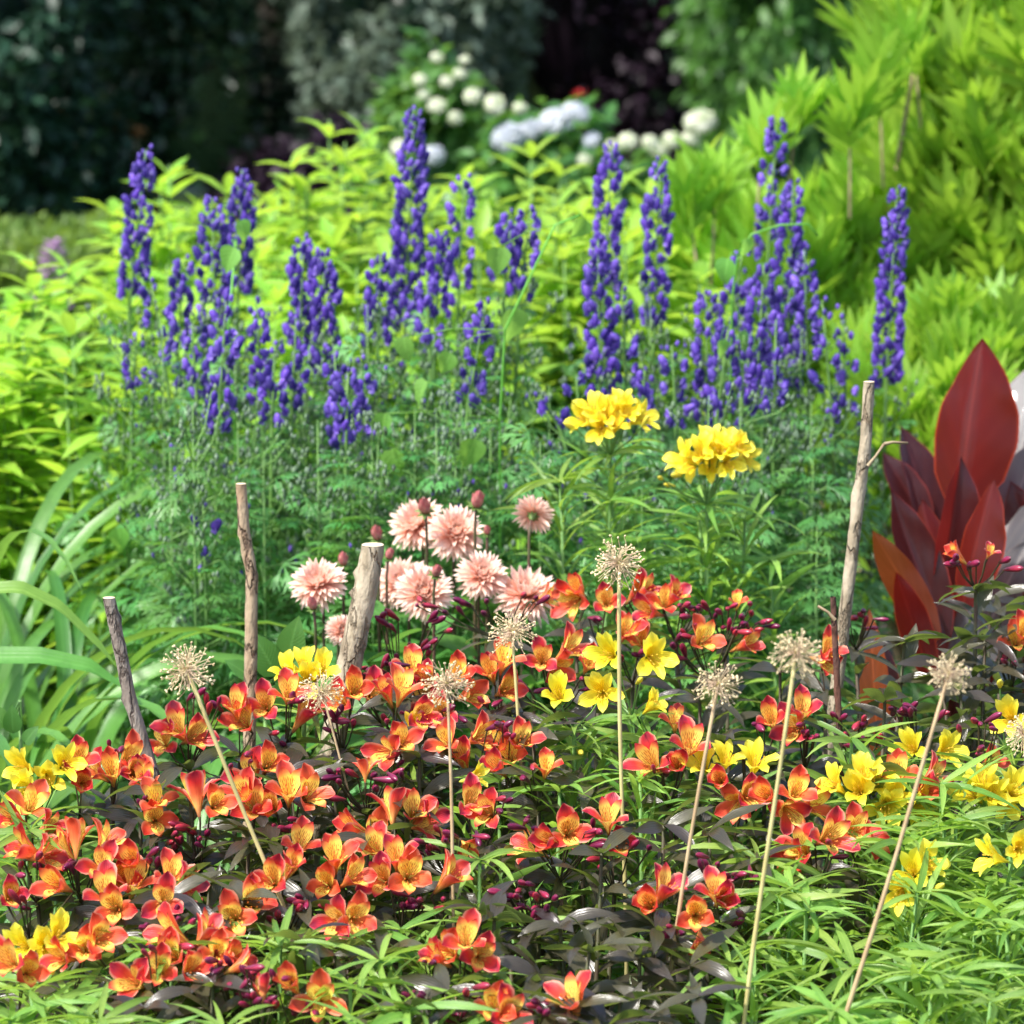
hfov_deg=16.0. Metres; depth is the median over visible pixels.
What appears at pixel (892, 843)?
peruvian lily
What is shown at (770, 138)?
monkshood
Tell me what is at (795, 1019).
peruvian lily
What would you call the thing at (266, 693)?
peruvian lily
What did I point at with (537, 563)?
monkshood
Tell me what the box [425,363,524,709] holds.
monkshood
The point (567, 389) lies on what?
monkshood
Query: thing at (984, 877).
peruvian lily
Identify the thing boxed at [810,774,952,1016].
peruvian lily
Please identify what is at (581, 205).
chartreuse clump
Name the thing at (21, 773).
peruvian lily
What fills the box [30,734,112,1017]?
peruvian lily
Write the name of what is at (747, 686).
monkshood
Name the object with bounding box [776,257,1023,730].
golden shrub
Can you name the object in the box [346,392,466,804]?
monkshood
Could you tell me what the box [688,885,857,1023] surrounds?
peruvian lily
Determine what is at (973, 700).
peruvian lily
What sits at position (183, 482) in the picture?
monkshood
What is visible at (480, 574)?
dahlia
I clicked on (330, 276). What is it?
monkshood
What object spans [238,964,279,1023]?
peruvian lily
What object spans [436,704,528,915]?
peruvian lily
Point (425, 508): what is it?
dahlia
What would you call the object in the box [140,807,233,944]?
peruvian lily
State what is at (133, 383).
monkshood
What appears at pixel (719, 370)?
monkshood
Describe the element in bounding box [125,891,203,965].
broadleaf seedling
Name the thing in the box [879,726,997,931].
peruvian lily
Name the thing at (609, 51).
purple beech
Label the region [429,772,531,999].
peruvian lily
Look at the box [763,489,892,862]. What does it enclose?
monkshood
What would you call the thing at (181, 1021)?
peruvian lily
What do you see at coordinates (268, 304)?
chartreuse clump
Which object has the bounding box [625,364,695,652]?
monkshood
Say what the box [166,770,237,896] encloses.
peruvian lily
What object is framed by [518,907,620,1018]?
peruvian lily
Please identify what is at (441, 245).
monkshood
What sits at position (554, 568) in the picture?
monkshood
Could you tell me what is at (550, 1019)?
peruvian lily
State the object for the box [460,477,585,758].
monkshood
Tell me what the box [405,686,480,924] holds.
peruvian lily
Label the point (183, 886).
peruvian lily
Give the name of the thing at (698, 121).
hydrangea bush
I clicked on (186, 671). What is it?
dried allium
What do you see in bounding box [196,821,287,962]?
peruvian lily
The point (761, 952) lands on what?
peruvian lily
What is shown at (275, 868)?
peruvian lily
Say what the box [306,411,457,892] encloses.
monkshood
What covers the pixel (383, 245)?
chartreuse clump
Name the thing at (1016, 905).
peruvian lily
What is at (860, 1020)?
peruvian lily
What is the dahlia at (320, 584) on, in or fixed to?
on the garden bed
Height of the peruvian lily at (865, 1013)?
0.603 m
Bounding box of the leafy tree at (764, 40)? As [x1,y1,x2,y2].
[659,0,871,192]
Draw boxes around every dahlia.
[270,596,359,915]
[289,557,368,863]
[295,614,372,888]
[313,551,401,860]
[337,547,429,900]
[355,524,419,897]
[360,555,431,784]
[368,497,443,658]
[372,564,455,890]
[415,497,476,765]
[423,564,455,780]
[424,504,497,826]
[425,550,519,826]
[443,490,485,765]
[447,525,524,880]
[491,565,554,795]
[494,494,571,891]
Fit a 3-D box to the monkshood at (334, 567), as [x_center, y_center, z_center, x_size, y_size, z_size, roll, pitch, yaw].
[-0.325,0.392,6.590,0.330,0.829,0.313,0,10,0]
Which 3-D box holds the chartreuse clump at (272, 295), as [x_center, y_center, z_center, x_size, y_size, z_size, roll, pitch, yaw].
[-0.654,0.052,7.721,0.558,1.123,0.564,0,10,0]
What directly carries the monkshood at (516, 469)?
on the garden bed
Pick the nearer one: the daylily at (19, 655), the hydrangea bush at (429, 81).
the daylily at (19, 655)
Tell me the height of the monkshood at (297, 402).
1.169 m
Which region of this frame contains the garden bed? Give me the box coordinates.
[24,590,1020,1018]
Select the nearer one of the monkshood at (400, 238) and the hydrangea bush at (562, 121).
the monkshood at (400, 238)
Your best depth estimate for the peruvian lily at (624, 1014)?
4.37 m
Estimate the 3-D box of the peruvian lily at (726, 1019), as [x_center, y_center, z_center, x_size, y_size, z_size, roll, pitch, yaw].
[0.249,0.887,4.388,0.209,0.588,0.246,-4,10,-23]
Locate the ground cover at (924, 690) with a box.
[0,640,1023,1023]
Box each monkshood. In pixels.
[51,144,172,758]
[52,324,191,846]
[88,300,230,818]
[97,429,237,850]
[98,254,230,758]
[103,513,261,819]
[116,383,273,872]
[117,445,273,820]
[128,272,243,777]
[139,318,276,901]
[144,293,278,899]
[148,294,285,757]
[154,502,269,867]
[164,194,286,788]
[164,402,314,873]
[164,480,284,873]
[165,167,287,711]
[169,323,313,751]
[186,363,286,731]
[186,440,321,838]
[203,340,327,826]
[220,295,317,758]
[222,312,360,826]
[228,350,351,675]
[242,406,369,830]
[250,334,377,712]
[256,233,336,611]
[261,383,369,722]
[266,247,394,638]
[272,367,396,754]
[274,508,367,808]
[280,302,400,638]
[280,487,407,791]
[286,361,398,620]
[287,357,410,751]
[294,480,444,825]
[295,340,389,832]
[300,318,406,566]
[303,302,431,751]
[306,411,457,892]
[309,492,440,832]
[326,252,429,625]
[327,358,403,641]
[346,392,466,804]
[349,459,472,752]
[358,105,467,624]
[359,390,509,802]
[377,229,483,712]
[382,296,507,788]
[388,268,481,792]
[399,324,524,664]
[399,423,535,829]
[402,343,510,609]
[402,384,525,791]
[407,172,511,674]
[414,508,526,829]
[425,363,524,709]
[441,207,551,659]
[441,423,552,762]
[447,204,572,681]
[447,383,565,801]
[459,484,560,699]
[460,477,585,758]
[463,422,608,897]
[468,505,586,799]
[470,376,601,708]
[505,501,610,744]
[526,371,637,793]
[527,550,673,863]
[534,391,676,823]
[543,140,641,709]
[553,235,649,786]
[562,436,677,856]
[568,366,685,819]
[571,286,683,717]
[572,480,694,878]
[589,156,690,793]
[589,349,695,687]
[595,279,697,744]
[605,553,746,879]
[611,456,731,879]
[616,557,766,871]
[625,340,752,778]
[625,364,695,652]
[643,488,773,816]
[653,381,780,829]
[656,337,768,609]
[657,484,771,786]
[658,324,762,699]
[666,290,764,654]
[667,250,773,549]
[668,307,765,704]
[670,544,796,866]
[671,313,800,708]
[686,385,806,872]
[692,378,813,656]
[693,471,818,834]
[697,335,790,755]
[699,262,801,710]
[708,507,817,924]
[710,360,853,753]
[710,417,819,815]
[712,314,847,822]
[717,116,820,591]
[743,519,884,844]
[746,451,885,861]
[749,326,861,743]
[751,399,866,803]
[757,178,828,678]
[760,565,861,865]
[761,244,876,754]
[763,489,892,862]
[784,295,910,756]
[793,303,924,754]
[819,185,929,744]
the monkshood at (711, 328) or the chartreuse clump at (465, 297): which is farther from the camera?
the chartreuse clump at (465, 297)
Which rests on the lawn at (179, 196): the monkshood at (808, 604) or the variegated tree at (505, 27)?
the variegated tree at (505, 27)
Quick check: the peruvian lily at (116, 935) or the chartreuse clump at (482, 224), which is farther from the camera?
the chartreuse clump at (482, 224)
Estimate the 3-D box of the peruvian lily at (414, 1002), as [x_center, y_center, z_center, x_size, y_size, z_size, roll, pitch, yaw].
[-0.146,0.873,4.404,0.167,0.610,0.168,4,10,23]
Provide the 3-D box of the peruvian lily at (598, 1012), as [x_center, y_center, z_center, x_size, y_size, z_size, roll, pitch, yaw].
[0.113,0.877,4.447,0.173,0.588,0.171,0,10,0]
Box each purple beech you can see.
[172,104,566,332]
[467,0,746,206]
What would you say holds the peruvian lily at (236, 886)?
on the garden bed
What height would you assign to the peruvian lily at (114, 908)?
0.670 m
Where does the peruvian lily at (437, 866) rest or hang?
on the garden bed
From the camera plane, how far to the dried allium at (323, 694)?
5.11 m
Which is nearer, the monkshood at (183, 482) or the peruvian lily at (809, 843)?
the peruvian lily at (809, 843)
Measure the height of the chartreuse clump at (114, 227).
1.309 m
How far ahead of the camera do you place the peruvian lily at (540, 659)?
5.32 m
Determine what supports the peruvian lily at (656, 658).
on the garden bed
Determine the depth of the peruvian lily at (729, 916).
4.70 m
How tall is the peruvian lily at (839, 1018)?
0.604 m
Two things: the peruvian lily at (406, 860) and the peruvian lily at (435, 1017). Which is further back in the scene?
the peruvian lily at (406, 860)
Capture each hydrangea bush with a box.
[353,27,514,302]
[427,87,669,368]
[621,107,736,240]
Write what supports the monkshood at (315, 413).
on the garden bed
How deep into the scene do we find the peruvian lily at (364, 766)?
5.00 m
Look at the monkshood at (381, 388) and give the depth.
6.87 m
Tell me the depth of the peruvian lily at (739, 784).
5.15 m
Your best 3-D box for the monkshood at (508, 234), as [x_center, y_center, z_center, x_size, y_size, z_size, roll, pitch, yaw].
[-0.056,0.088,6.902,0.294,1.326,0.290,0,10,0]
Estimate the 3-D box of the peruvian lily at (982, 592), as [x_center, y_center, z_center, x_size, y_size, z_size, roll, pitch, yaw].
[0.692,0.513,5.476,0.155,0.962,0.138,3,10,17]
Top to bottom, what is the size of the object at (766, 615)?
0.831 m
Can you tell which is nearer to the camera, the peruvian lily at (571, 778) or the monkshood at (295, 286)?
the peruvian lily at (571, 778)
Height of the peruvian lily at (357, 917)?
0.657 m
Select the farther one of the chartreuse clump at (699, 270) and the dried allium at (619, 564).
the chartreuse clump at (699, 270)
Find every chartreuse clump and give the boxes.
[0,247,120,623]
[0,273,179,705]
[0,278,232,708]
[0,312,88,708]
[0,356,176,742]
[24,205,194,389]
[70,156,235,351]
[71,275,302,651]
[102,214,236,370]
[114,173,326,402]
[144,214,370,532]
[195,144,358,402]
[210,285,427,614]
[234,112,399,368]
[257,234,477,481]
[274,138,461,357]
[310,278,525,638]
[338,150,549,389]
[408,293,590,642]
[425,164,563,361]
[433,213,624,525]
[472,133,641,382]
[499,233,689,603]
[506,173,689,403]
[540,134,737,476]
[555,217,769,608]
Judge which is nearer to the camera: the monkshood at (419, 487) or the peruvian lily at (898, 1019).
the peruvian lily at (898, 1019)
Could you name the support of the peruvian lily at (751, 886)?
on the garden bed
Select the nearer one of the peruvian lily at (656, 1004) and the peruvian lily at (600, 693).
the peruvian lily at (656, 1004)
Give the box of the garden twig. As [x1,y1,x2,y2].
[817,596,850,911]
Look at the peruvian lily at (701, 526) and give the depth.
5.93 m
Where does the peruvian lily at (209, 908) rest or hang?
on the garden bed
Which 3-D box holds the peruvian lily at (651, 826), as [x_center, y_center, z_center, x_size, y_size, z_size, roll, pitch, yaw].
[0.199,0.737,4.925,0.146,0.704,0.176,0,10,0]
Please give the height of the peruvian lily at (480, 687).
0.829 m
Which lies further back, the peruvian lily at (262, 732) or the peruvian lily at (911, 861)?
the peruvian lily at (262, 732)
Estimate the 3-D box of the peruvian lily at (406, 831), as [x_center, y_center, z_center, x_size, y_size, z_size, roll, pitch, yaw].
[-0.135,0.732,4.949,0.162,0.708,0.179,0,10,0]
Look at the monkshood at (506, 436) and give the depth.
6.15 m
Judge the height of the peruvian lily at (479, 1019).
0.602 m
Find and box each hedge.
[0,201,138,372]
[27,0,832,200]
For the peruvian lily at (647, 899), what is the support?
on the garden bed
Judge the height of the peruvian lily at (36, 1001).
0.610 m
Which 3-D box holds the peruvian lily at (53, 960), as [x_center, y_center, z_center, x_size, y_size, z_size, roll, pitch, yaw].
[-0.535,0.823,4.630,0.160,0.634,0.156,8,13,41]
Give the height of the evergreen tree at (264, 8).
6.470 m
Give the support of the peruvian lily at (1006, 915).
on the garden bed
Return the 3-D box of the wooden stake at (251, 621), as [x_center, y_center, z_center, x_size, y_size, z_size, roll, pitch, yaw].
[-0.399,0.472,5.475,0.043,1.044,0.024,0,10,0]
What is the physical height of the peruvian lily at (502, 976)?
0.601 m
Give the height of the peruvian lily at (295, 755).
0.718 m
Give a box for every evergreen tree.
[0,0,159,278]
[26,0,316,296]
[180,0,365,169]
[640,0,862,177]
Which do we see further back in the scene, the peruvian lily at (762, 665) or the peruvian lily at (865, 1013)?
the peruvian lily at (762, 665)
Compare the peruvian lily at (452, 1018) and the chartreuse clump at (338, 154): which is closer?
the peruvian lily at (452, 1018)
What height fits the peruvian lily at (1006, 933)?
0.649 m
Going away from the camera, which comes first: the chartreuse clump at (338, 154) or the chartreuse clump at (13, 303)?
the chartreuse clump at (13, 303)
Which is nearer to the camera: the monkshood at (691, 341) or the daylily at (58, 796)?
the daylily at (58, 796)
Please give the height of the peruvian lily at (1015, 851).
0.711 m
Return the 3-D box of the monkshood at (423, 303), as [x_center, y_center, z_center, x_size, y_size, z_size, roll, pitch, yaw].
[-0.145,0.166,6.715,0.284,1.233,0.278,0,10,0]
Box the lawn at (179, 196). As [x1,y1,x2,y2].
[67,186,824,573]
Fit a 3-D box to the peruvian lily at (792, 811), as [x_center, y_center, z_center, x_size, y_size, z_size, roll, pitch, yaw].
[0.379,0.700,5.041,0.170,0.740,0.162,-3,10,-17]
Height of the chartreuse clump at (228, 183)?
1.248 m
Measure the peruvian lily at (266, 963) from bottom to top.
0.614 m
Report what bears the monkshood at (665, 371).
on the garden bed
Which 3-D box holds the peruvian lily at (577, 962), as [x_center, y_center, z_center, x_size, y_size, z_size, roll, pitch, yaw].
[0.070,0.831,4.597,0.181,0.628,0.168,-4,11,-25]
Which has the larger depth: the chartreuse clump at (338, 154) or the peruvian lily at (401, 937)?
the chartreuse clump at (338, 154)
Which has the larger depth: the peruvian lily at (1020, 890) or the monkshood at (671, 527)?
the monkshood at (671, 527)
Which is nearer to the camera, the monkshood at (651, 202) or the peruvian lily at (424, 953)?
the peruvian lily at (424, 953)
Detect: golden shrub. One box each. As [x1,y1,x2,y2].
[610,50,868,600]
[706,0,965,673]
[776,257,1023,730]
[812,0,1023,678]
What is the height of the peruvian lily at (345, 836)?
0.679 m
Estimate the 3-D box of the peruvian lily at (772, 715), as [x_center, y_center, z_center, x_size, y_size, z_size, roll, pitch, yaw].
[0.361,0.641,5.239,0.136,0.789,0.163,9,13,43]
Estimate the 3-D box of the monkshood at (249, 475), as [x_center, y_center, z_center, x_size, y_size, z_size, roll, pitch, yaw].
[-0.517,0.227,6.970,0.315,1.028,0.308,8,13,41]
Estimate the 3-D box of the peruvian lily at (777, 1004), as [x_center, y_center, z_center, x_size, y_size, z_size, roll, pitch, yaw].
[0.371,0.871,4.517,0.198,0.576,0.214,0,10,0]
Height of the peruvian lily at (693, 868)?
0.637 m
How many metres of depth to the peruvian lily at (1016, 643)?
5.43 m
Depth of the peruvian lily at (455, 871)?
4.72 m
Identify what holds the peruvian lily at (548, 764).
on the garden bed
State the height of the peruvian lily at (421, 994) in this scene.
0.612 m
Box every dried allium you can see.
[160,641,296,931]
[297,670,376,900]
[421,660,474,999]
[487,608,537,794]
[590,534,645,974]
[662,661,743,1023]
[742,628,821,1023]
[845,651,971,1012]
[1004,713,1023,756]
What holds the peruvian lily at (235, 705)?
on the garden bed
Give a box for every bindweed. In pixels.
[109,219,250,645]
[374,212,591,622]
[715,223,818,579]
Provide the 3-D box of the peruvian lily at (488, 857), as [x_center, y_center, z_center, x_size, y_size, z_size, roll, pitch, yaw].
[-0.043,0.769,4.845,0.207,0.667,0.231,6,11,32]
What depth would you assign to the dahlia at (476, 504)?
5.90 m
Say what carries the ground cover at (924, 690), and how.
on the garden bed
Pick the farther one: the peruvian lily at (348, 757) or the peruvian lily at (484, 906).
the peruvian lily at (348, 757)
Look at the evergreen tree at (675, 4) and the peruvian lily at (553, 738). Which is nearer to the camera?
the peruvian lily at (553, 738)
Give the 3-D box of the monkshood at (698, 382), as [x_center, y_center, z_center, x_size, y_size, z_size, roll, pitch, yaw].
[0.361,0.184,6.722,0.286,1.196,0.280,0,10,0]
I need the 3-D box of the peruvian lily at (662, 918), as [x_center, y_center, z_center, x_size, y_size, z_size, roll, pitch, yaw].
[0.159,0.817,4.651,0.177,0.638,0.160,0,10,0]
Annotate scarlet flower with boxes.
[571,89,585,164]
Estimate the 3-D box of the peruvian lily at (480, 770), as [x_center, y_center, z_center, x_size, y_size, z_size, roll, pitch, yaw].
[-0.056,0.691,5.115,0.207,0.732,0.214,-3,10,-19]
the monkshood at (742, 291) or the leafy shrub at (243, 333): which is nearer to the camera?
the monkshood at (742, 291)
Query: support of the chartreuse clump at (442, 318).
on the garden bed
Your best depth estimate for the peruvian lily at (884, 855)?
4.84 m
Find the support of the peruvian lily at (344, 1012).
on the garden bed
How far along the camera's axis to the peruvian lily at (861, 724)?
5.13 m
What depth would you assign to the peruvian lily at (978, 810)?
4.91 m
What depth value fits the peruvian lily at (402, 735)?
5.08 m
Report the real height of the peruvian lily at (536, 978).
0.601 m
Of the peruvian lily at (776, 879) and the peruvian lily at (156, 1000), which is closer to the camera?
the peruvian lily at (156, 1000)
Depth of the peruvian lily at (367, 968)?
4.50 m
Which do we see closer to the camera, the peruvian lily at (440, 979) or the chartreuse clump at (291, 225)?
the peruvian lily at (440, 979)
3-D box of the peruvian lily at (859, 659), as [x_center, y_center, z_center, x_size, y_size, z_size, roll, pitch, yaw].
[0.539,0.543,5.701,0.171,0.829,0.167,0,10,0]
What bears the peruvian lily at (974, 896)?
on the garden bed
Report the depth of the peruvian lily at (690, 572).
5.95 m
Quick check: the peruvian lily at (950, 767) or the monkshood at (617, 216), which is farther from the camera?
the monkshood at (617, 216)
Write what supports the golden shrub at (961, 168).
on the garden bed
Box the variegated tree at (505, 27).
[276,0,556,202]
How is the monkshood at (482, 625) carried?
on the garden bed
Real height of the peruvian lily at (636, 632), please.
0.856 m
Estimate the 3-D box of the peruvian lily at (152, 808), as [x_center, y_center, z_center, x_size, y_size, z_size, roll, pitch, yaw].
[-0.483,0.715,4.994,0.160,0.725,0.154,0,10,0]
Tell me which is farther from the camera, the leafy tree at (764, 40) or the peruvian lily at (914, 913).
the leafy tree at (764, 40)
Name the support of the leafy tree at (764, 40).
on the lawn at (179, 196)
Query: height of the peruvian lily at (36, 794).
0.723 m
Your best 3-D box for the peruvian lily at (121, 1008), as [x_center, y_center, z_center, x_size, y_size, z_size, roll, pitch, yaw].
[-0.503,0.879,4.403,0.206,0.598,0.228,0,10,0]
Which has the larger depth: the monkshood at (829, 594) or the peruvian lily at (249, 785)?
the monkshood at (829, 594)
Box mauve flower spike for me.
[34,237,78,308]
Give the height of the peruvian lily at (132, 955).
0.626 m
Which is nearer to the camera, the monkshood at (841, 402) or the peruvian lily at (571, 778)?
the peruvian lily at (571, 778)
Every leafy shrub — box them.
[0,298,139,704]
[71,277,296,632]
[256,298,491,561]
[467,275,692,645]
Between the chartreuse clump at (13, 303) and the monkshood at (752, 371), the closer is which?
the monkshood at (752, 371)
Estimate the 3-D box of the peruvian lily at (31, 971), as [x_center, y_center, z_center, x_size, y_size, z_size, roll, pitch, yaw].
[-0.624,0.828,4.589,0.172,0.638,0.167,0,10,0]
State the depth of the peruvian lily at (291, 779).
4.93 m
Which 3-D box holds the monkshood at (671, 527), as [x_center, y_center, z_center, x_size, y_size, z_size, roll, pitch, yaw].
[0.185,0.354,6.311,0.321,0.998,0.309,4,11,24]
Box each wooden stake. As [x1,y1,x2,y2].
[103,596,182,849]
[236,483,257,943]
[275,542,383,971]
[799,381,907,1000]
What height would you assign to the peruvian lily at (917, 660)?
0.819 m
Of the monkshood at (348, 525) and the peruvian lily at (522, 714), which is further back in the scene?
the monkshood at (348, 525)
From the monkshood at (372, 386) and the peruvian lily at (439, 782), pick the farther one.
the monkshood at (372, 386)
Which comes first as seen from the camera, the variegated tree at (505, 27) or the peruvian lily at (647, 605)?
the peruvian lily at (647, 605)
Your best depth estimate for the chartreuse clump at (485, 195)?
8.66 m
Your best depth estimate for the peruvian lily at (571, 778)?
5.07 m
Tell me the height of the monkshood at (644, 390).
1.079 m
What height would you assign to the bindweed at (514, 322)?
1.367 m
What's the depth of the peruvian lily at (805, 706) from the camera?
5.15 m
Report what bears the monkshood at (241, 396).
on the garden bed
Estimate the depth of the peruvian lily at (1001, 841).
4.83 m
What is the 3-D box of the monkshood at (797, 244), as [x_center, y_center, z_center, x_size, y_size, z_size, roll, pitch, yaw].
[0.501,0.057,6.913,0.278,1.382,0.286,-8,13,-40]
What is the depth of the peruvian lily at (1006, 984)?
4.53 m
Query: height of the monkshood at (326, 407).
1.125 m
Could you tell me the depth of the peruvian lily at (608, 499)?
5.94 m
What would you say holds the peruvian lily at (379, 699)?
on the garden bed
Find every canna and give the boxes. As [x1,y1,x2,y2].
[859,338,1018,754]
[948,371,1023,820]
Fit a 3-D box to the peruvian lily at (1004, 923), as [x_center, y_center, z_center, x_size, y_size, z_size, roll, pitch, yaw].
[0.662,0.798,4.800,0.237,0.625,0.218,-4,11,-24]
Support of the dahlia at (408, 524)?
on the garden bed
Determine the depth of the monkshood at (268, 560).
6.32 m
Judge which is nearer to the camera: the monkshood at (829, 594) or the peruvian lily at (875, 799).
the peruvian lily at (875, 799)
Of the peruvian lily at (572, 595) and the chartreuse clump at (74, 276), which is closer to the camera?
the peruvian lily at (572, 595)
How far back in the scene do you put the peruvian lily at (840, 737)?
5.09 m
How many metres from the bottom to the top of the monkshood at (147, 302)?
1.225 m
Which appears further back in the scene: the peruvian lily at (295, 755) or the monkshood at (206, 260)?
the monkshood at (206, 260)
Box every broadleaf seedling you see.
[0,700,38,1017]
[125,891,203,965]
[225,616,313,954]
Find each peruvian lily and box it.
[0,741,111,1009]
[0,779,76,1023]
[0,791,88,1023]
[0,822,82,1023]
[0,824,122,1018]
[0,864,74,1015]
[0,907,104,1021]
[0,935,69,1020]
[0,967,144,1023]
[0,968,99,1023]
[0,993,93,1023]
[27,982,174,1023]
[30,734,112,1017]
[30,816,125,1006]
[37,990,155,1023]
[39,923,116,1020]
[53,994,169,1023]
[61,917,168,1013]
[65,728,158,977]
[66,859,148,1010]
[68,839,143,1018]
[83,971,183,1023]
[87,912,182,1013]
[94,753,188,899]
[99,920,233,1014]
[99,986,200,1023]
[103,767,200,895]
[104,936,245,1023]
[108,942,214,1023]
[109,862,223,997]
[113,838,185,992]
[114,776,197,925]
[136,847,218,1019]
[137,687,235,914]
[138,871,195,999]
[139,1014,202,1023]
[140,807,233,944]
[142,901,236,1018]
[160,782,226,904]
[160,962,243,1023]
[161,964,267,1023]
[164,1001,281,1023]
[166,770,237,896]
[175,928,250,1020]
[181,865,245,916]
[181,899,265,1018]
[184,870,293,1008]
[184,943,289,1023]
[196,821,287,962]
[197,682,284,883]
[197,1014,289,1023]
[201,739,289,953]
[201,766,291,934]
[218,872,277,1023]
[219,822,311,991]
[223,904,340,1023]
[225,921,373,1021]
[226,747,332,1018]
[227,920,336,1023]
[234,726,326,914]
[235,646,354,967]
[238,763,357,1023]
[238,933,375,1023]
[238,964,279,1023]
[241,760,334,952]
[242,843,306,1015]
[244,667,324,1014]
[257,868,350,1004]
[258,922,359,1023]
[262,757,361,928]
[269,960,347,1023]
[281,815,395,1023]
[284,938,387,1023]
[285,832,376,1023]
[288,998,425,1023]
[294,748,386,973]
[298,967,416,1023]
[299,664,374,894]
[299,979,400,1022]
[305,933,431,1023]
[309,890,396,1010]
[320,757,409,1000]
[327,908,474,1018]
[329,973,497,1023]
[332,786,406,1001]
[337,820,415,1023]
[345,663,433,1002]
[345,917,421,1011]
[345,990,438,1023]
[346,643,430,947]
[354,721,456,926]
[355,679,455,910]
[355,833,431,976]
[356,721,440,974]
[358,915,496,1023]
[358,944,524,1023]
[360,608,452,783]
[362,711,475,971]
[369,737,475,935]
[369,795,455,973]
[388,649,489,917]
[391,787,460,965]
[393,935,471,1023]
[398,838,547,1000]
[398,963,495,1020]
[399,824,507,975]
[401,908,499,1022]
[404,848,481,1000]
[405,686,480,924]
[405,973,489,1023]
[412,1009,468,1023]
[415,581,559,888]
[415,989,466,1023]
[417,880,526,1000]
[417,982,489,1023]
[422,710,512,893]
[423,980,541,1023]
[424,760,530,983]
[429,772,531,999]
[432,768,572,925]
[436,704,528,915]
[440,881,577,993]
[440,889,545,1023]
[447,958,561,1023]
[454,694,548,835]
[456,637,539,878]
[461,845,545,1021]
[471,926,560,1014]
[473,980,548,1023]
[478,759,641,975]
[479,715,546,925]
[479,720,546,975]
[479,827,569,959]
[487,879,572,1016]
[488,712,581,968]
[490,456,619,794]
[492,755,601,978]
[497,747,580,970]
[497,942,564,1023]
[501,920,596,992]
[507,803,616,1006]
[509,670,650,988]
[511,995,588,1023]
[518,621,590,987]
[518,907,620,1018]
[519,990,629,1023]
[523,917,648,1023]
[525,970,590,1023]
[526,572,610,906]
[528,714,667,993]
[540,768,635,992]
[550,827,645,1006]
[550,1009,657,1023]
[555,481,667,871]
[556,387,670,796]
[558,581,636,936]
[559,642,637,991]
[568,792,656,1010]
[570,528,689,792]
[572,756,716,1010]
[575,631,693,1008]
[577,987,642,1023]
[579,687,719,974]
[585,610,673,1004]
[588,917,682,1023]
[596,982,660,1020]
[599,567,687,900]
[599,904,704,1023]
[609,823,746,1012]
[611,796,714,1021]
[612,984,693,1023]
[614,862,712,1021]
[615,714,713,1016]
[616,864,737,1017]
[621,702,712,1009]
[628,928,738,1023]
[629,543,745,835]
[631,574,716,904]
[633,1021,653,1023]
[636,973,759,1023]
[642,509,754,781]
[648,424,766,789]
[650,804,765,1012]
[656,686,744,996]
[656,905,756,1019]
[662,895,728,1023]
[664,613,765,907]
[669,841,747,999]
[670,556,778,839]
[672,589,779,998]
[672,932,789,1023]
[674,736,799,996]
[675,833,842,1019]
[676,728,765,999]
[676,920,813,1023]
[681,865,785,1017]
[687,929,818,1023]
[688,491,807,784]
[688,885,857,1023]
[690,763,778,997]
[693,744,783,1020]
[694,852,775,1011]
[701,853,851,1020]
[703,866,869,1020]
[707,873,811,1006]
[713,541,829,831]
[714,695,809,1020]
[723,997,778,1023]
[726,844,810,1022]
[734,657,823,946]
[734,826,871,1018]
[740,877,881,1022]
[744,764,832,984]
[746,869,864,1000]
[754,999,855,1023]
[756,684,846,997]
[758,805,864,1018]
[760,985,917,1023]
[766,919,923,1023]
[766,981,886,1023]
[769,624,865,996]
[773,920,929,1023]
[785,714,918,998]
[789,1015,800,1023]
[809,608,891,909]
[809,711,913,1000]
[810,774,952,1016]
[814,751,938,1009]
[820,686,920,993]
[821,801,890,1008]
[823,778,932,1007]
[824,747,908,1009]
[824,748,927,1009]
[825,1011,915,1023]
[831,838,980,1023]
[833,815,969,1019]
[841,848,980,1017]
[845,947,1007,1023]
[847,821,982,1010]
[848,624,951,909]
[854,845,997,1019]
[855,812,1020,1023]
[856,788,975,992]
[859,1009,929,1023]
[863,756,962,1019]
[863,956,1008,1023]
[866,746,1020,1011]
[868,951,1023,1023]
[874,701,960,947]
[876,934,1023,1023]
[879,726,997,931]
[880,748,968,1022]
[889,796,1011,1013]
[894,894,1023,1023]
[895,635,1021,951]
[910,989,1023,1023]
[911,799,1021,953]
[913,900,1023,1023]
[914,880,1023,1012]
[915,666,1001,897]
[916,752,1023,1011]
[918,711,988,877]
[918,897,1023,1023]
[922,810,1023,988]
[924,974,1023,1023]
[925,879,1023,1023]
[926,763,1023,1009]
[928,863,1023,1019]
[928,911,1023,1023]
[933,540,1023,885]
[935,829,1023,1007]
[940,613,1023,859]
[941,712,1021,877]
[943,584,1023,805]
[944,679,1023,920]
[948,881,1023,1023]
[958,942,1023,1023]
[962,866,1023,1022]
[963,608,1023,879]
[968,595,1023,867]
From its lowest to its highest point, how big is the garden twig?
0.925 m
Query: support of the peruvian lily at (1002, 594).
on the garden bed
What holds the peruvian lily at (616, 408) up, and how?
on the garden bed
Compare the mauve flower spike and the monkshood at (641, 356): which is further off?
the mauve flower spike
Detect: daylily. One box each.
[0,451,292,766]
[0,568,307,914]
[0,580,116,668]
[0,619,328,862]
[0,646,120,686]
[0,720,279,1007]
[0,725,427,922]
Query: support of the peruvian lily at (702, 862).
on the garden bed
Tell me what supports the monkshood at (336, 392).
on the garden bed
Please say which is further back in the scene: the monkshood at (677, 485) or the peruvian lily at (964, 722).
the monkshood at (677, 485)
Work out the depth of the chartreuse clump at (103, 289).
8.14 m

